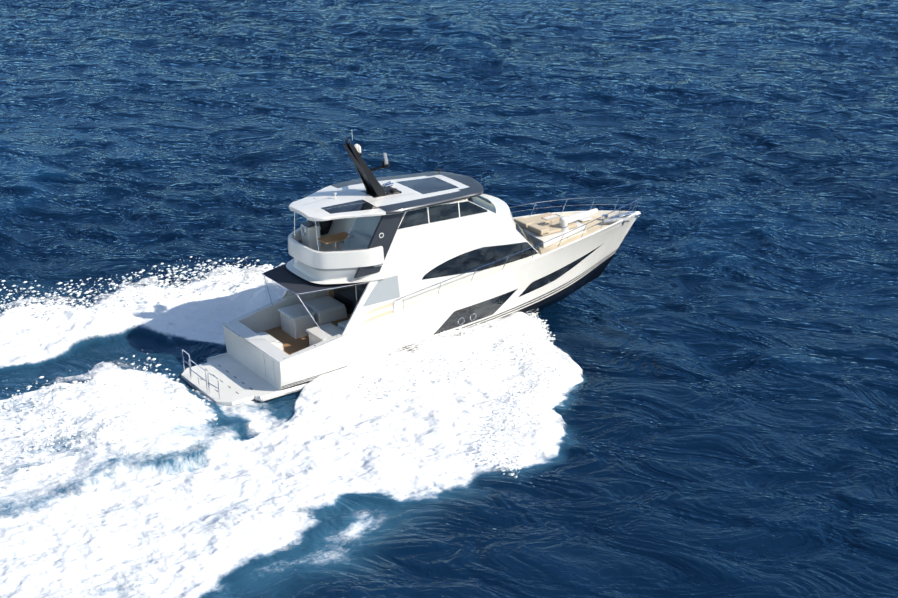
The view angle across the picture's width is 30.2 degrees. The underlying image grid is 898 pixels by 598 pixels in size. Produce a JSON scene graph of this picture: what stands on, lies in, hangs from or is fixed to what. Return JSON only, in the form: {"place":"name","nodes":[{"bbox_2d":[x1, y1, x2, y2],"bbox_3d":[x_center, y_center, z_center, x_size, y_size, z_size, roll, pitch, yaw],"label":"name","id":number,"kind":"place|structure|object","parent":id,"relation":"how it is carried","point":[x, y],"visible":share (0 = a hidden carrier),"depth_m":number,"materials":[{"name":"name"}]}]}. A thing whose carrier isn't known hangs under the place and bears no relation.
{"place":"outdoors","nodes":[
{"label":"outdoors","id":0,"kind":"place"},
{"bbox_2d":[0,0,897,597],"bbox_3d":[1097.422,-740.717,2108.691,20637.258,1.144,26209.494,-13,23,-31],"label":"sea","id":1,"kind":"structure","parent":0,"point":[724,328],"depth_m":73.81,"materials":[{"name":"liquid"}]},
{"bbox_2d":[0,256,564,477],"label":"spray","id":2,"kind":"object","parent":1,"relation":"on","point":[538,321],"visible":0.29,"depth_m":65.73,"materials":[{"name":"white liquid"}]},
{"bbox_2d":[6,264,582,462],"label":"spray mist","id":3,"kind":"structure","parent":1,"relation":"on","point":[519,320],"depth_m":63.86,"materials":[{"name":"white liquid"}]},
{"bbox_2d":[223,213,637,390],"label":"hull","id":4,"kind":"object","parent":1,"relation":"on","point":[429,318],"visible":0.5,"depth_m":67.53,"materials":[{"name":"white"}]},
{"bbox_2d":[181,354,284,405],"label":"swim platform","id":5,"kind":"structure","parent":4,"relation":"attached to","point":[239,383],"depth_m":65.54,"materials":[{"name":"white plastic"}]},
{"bbox_2d":[182,349,219,398],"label":"platform rails","id":6,"kind":"object","parent":5,"relation":"on","point":[189,364],"visible":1,"depth_m":65.12,"materials":[{"name":"silver metal"}]},
{"bbox_2d":[207,353,306,401],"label":"sponsons","id":7,"kind":"object","parent":4,"relation":"attached to","point":[293,389],"visible":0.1,"depth_m":64.68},
{"bbox_2d":[224,210,639,362],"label":"deck","id":8,"kind":"structure","parent":4,"relation":"on","point":[249,326],"depth_m":68.50,"materials":[{"name":"white plastic"}]},
{"bbox_2d":[225,299,346,374],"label":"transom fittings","id":9,"kind":"object","parent":8,"relation":"on","point":[272,340],"visible":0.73,"depth_m":65.88,"materials":[{"name":"silver metal"}]},
{"bbox_2d":[278,295,348,345],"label":"cockpit furniture","id":10,"kind":"object","parent":8,"relation":"on","point":[297,321],"visible":0.69,"depth_m":68.10,"materials":[{"name":"white"}]},
{"bbox_2d":[262,262,367,338],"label":"awning","id":11,"kind":"object","parent":8,"relation":"attached to","point":[287,279],"visible":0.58,"depth_m":65.65,"materials":[{"name":"grey fabric"}]},
{"bbox_2d":[282,275,401,334],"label":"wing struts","id":12,"kind":"object","parent":8,"relation":"on","point":[378,298],"visible":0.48,"depth_m":65.64,"materials":[{"name":"white plastic"}]},
{"bbox_2d":[328,194,540,314],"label":"house","id":13,"kind":"structure","parent":8,"relation":"on","point":[415,254],"depth_m":67.40,"materials":[{"name":"white paint"}]},
{"bbox_2d":[286,212,386,283],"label":"upper deck balcony","id":14,"kind":"structure","parent":13,"relation":"attached to","point":[318,258],"depth_m":65.36,"materials":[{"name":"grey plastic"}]},
{"bbox_2d":[316,212,404,277],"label":"pillars","id":15,"kind":"structure","parent":14,"relation":"on","point":[385,231],"depth_m":65.44,"materials":[{"name":"grey paint"}]},
{"bbox_2d":[289,171,483,220],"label":"hardtop","id":16,"kind":"object","parent":13,"relation":"on","point":[419,190],"visible":0.96,"depth_m":66.81,"materials":[{"name":"grey paint"}]},
{"bbox_2d":[296,121,440,199],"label":"mast","id":17,"kind":"object","parent":16,"relation":"on","point":[373,187],"visible":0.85,"depth_m":66.56,"materials":[{"name":"black metal"}]},
{"bbox_2d":[398,201,540,279],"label":"house windows","id":18,"kind":"structure","parent":13,"relation":"attached to","point":[470,260],"depth_m":67.61,"materials":[{"name":"black glass"}]},
{"bbox_2d":[393,197,641,311],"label":"rails","id":19,"kind":"object","parent":8,"relation":"on","point":[551,239],"visible":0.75,"depth_m":72.64,"materials":[{"name":"silver metal"}]},
{"bbox_2d":[514,208,640,247],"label":"foredeck","id":20,"kind":"object","parent":8,"relation":"on","point":[540,229],"visible":0.71,"depth_m":72.02,"materials":[{"name":"teak"},{"name":"white fiberglass"},{"name":"fabric"}]},
{"bbox_2d":[433,246,599,334],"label":"hull windows","id":21,"kind":"structure","parent":4,"relation":"attached to","point":[486,308],"depth_m":68.74,"materials":[{"name":"black glass"}]}
]}

